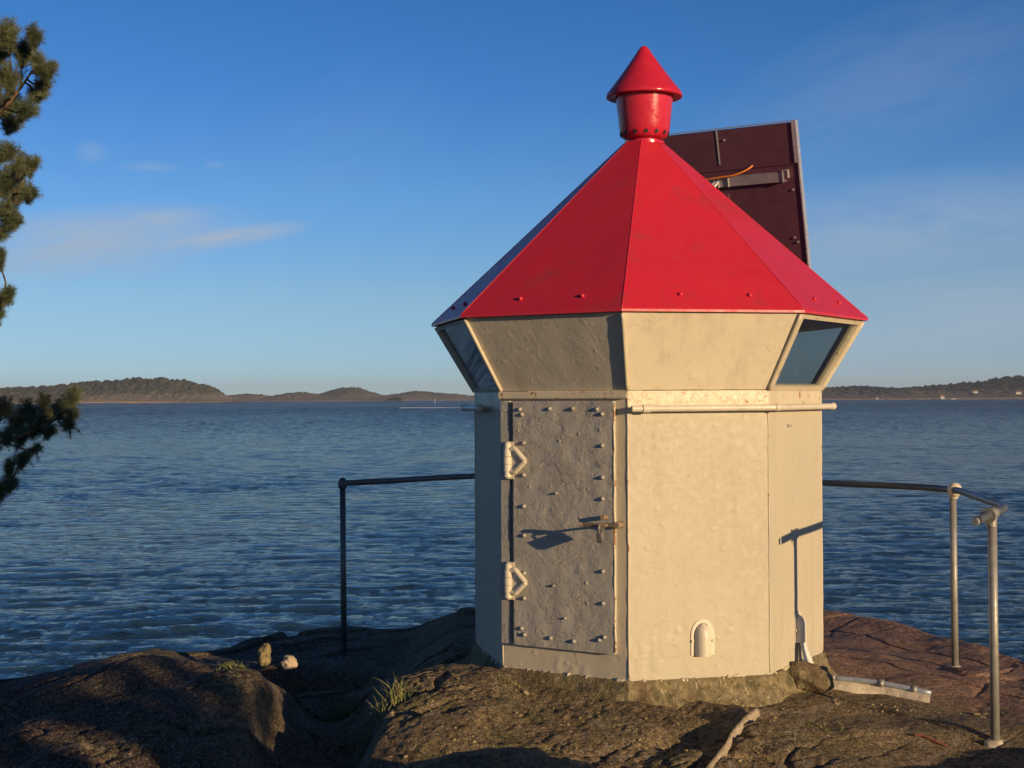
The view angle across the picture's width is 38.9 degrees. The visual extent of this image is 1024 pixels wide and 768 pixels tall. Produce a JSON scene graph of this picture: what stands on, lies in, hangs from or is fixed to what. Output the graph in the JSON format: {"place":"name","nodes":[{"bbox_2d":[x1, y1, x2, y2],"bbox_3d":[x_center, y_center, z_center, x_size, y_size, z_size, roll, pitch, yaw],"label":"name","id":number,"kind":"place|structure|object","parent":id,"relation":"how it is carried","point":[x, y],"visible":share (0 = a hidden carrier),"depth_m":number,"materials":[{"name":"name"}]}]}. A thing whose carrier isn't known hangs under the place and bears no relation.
{"place":"outdoors","nodes":[
{"label":"outdoors","id":0,"kind":"place"},
{"bbox_2d":[0,377,242,403],"bbox_3d":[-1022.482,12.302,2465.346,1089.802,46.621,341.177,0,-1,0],"label":"hills","id":1,"kind":"structure","parent":0,"point":[146,390],"depth_m":2388.92,"materials":[{"name":"green plant"}]},
{"bbox_2d":[228,392,401,401],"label":"hills","id":2,"kind":"structure","parent":0,"point":[297,396],"depth_m":3044.88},
{"bbox_2d":[318,387,473,400],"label":"hills","id":3,"kind":"structure","parent":0,"point":[415,395],"depth_m":3663.11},
{"bbox_2d":[0,399,1023,678],"bbox_3d":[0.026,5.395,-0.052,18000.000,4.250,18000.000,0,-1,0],"label":"sea","id":4,"kind":"structure","parent":0,"point":[180,527],"depth_m":63.14,"materials":[{"name":"blue liquid"}]},
{"bbox_2d":[431,407,460,407],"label":"foam","id":5,"kind":"object","parent":4,"relation":"on","point":[445,407],"visible":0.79,"depth_m":763.89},
{"bbox_2d":[0,607,1023,767],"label":"rock","id":6,"kind":"object","parent":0,"point":[154,708],"visible":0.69,"depth_m":7.22,"materials":[{"name":"stone"}]},
{"bbox_2d":[0,14,84,506],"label":"pine tree","id":7,"kind":"object","parent":6,"relation":"on","point":[17,432],"visible":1,"depth_m":8.69,"materials":[{"name":"green plant"}]},
{"bbox_2d":[216,660,250,671],"bbox_3d":[-1.485,1.498,7.723,0.171,0.068,0.181,-1,-1,41],"label":"grass tuft","id":8,"kind":"object","parent":6,"relation":"on","point":[230,664],"visible":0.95,"depth_m":7.69,"materials":[{"name":"green plant"}]},
{"bbox_2d":[257,643,270,666],"bbox_3d":[-1.591,1.739,9.315,0.094,0.154,0.113,0,-1,0],"label":"stone","id":9,"kind":"object","parent":6,"relation":"on","point":[263,654],"visible":1,"depth_m":9.28,"materials":[{"name":"beige stone"}]},
{"bbox_2d":[280,655,297,671],"bbox_3d":[-1.422,1.783,9.260,0.114,0.105,0.103,0,-1,0],"label":"stone","id":10,"kind":"object","parent":6,"relation":"on","point":[288,663],"visible":1,"depth_m":9.22,"materials":[{"name":"beige stone"}]},
{"bbox_2d":[327,688,362,721],"bbox_3d":[-0.964,1.869,8.430,0.251,0.233,0.193,0,-1,-33],"label":"grass tuft","id":11,"kind":"object","parent":6,"relation":"on","point":[346,710],"visible":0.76,"depth_m":8.43,"materials":[{"name":"green plant"}]},
{"bbox_2d":[349,673,419,751],"bbox_3d":[-0.625,1.637,7.210,0.403,0.406,0.309,-1,-1,42],"label":"grass tuft","id":12,"kind":"object","parent":6,"relation":"on","point":[391,694],"visible":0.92,"depth_m":7.21,"materials":[{"name":"green plant"}]},
{"bbox_2d":[498,673,519,687],"bbox_3d":[-0.013,1.526,7.406,0.129,0.078,0.126,-1,-1,32],"label":"grass tuft","id":13,"kind":"object","parent":6,"relation":"on","point":[508,680],"visible":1,"depth_m":7.43,"materials":[{"name":"green plant"}]},
{"bbox_2d":[431,46,867,708],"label":"light tower","id":14,"kind":"structure","parent":6,"relation":"on","point":[629,318],"depth_m":7.54,"materials":[{"name":"paint"}]},
{"bbox_2d":[436,318,498,392],"bbox_3d":[-0.233,-0.155,8.176,0.248,0.405,0.935,0,-1,-12],"label":"window","id":15,"kind":"structure","parent":14,"relation":"in","point":[441,330],"depth_m":8.54,"materials":[{"name":"paint"}]},
{"bbox_2d":[503,401,624,654],"bbox_3d":[0.242,0.737,7.534,0.707,1.296,0.178,-1,-1,34],"label":"door","id":16,"kind":"structure","parent":14,"relation":"in","point":[560,458],"depth_m":7.57,"materials":[{"name":"paint"}]},
{"bbox_2d":[596,524,605,542],"bbox_3d":[0.448,0.753,7.318,0.030,0.096,0.085,0,-1,21],"label":"padlock","id":17,"kind":"object","parent":14,"relation":"hanging from","point":[600,535],"visible":1,"depth_m":7.29,"materials":[{"name":"metal"}]},
{"bbox_2d":[625,119,811,268],"bbox_3d":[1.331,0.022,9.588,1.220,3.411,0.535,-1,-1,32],"label":"solar panel","id":18,"kind":"object","parent":14,"relation":"attached to","point":[753,172],"visible":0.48,"depth_m":9.44,"materials":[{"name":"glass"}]},
{"bbox_2d":[776,323,850,383],"bbox_3d":[1.763,-0.160,8.614,0.248,0.405,0.935,0,-1,-12],"label":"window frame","id":19,"kind":"structure","parent":14,"relation":"in","point":[845,327],"depth_m":8.30,"materials":[{"name":"paint"}]},
{"bbox_2d":[771,313,862,390],"bbox_3d":[1.625,-0.167,7.844,0.248,0.405,0.935,-1,-1,33],"label":"window","id":20,"kind":"structure","parent":14,"relation":"in","point":[855,324],"depth_m":8.09,"materials":[{"name":"paint"}]},
{"bbox_2d":[338,473,1007,748],"bbox_3d":[1.233,1.256,9.165,4.704,1.312,2.205,-1,-1,43],"label":"railing","id":21,"kind":"object","parent":6,"relation":"on","point":[987,516],"visible":0.82,"depth_m":8.67,"materials":[{"name":"grey metal"}]},
{"bbox_2d":[706,707,759,767],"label":"driftwood","id":22,"kind":"object","parent":6,"relation":"on","point":[750,717],"visible":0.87,"depth_m":6.82,"materials":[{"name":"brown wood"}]},
{"bbox_2d":[779,661,834,692],"bbox_3d":[1.573,1.568,7.769,0.289,0.172,0.229,0,-1,0],"label":"concrete lump","id":23,"kind":"object","parent":6,"relation":"on","point":[807,677],"visible":0.85,"depth_m":7.69,"materials":[{"name":"grey concrete"}]},
{"bbox_2d":[832,674,931,702],"bbox_3d":[1.977,1.643,7.794,0.532,0.128,0.106,0,-1,22],"label":"cable conduit","id":24,"kind":"object","parent":6,"relation":"on","point":[856,685],"visible":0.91,"depth_m":7.81,"materials":[{"name":"metal"}]},
{"bbox_2d":[913,734,947,746],"bbox_3d":[2.006,1.706,6.947,0.160,0.053,0.024,0,-1,18],"label":"twine","id":25,"kind":"object","parent":6,"relation":"on","point":[935,741],"visible":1,"depth_m":6.95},
{"bbox_2d":[0,0,1023,395],"label":"sky","id":26,"kind":"structure","parent":0,"point":[265,197],"materials":[{"name":"blue"}]},
{"bbox_2d":[378,672,1017,767],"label":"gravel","id":27,"kind":"structure","parent":0,"point":[645,718],"depth_m":7.06,"materials":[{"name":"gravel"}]},
{"bbox_2d":[802,720,848,732],"bbox_3d":[1.521,1.664,7.026,0.254,0.046,0.205,0,-1,0],"label":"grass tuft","id":28,"kind":"object","parent":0,"point":[824,725],"visible":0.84,"depth_m":7.05,"materials":[{"name":"green plant"}]},
{"bbox_2d":[822,375,1023,399],"bbox_3d":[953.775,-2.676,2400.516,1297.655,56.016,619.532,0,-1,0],"label":"hills","id":29,"kind":"structure","parent":0,"point":[1005,387],"depth_m":2268.64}
]}

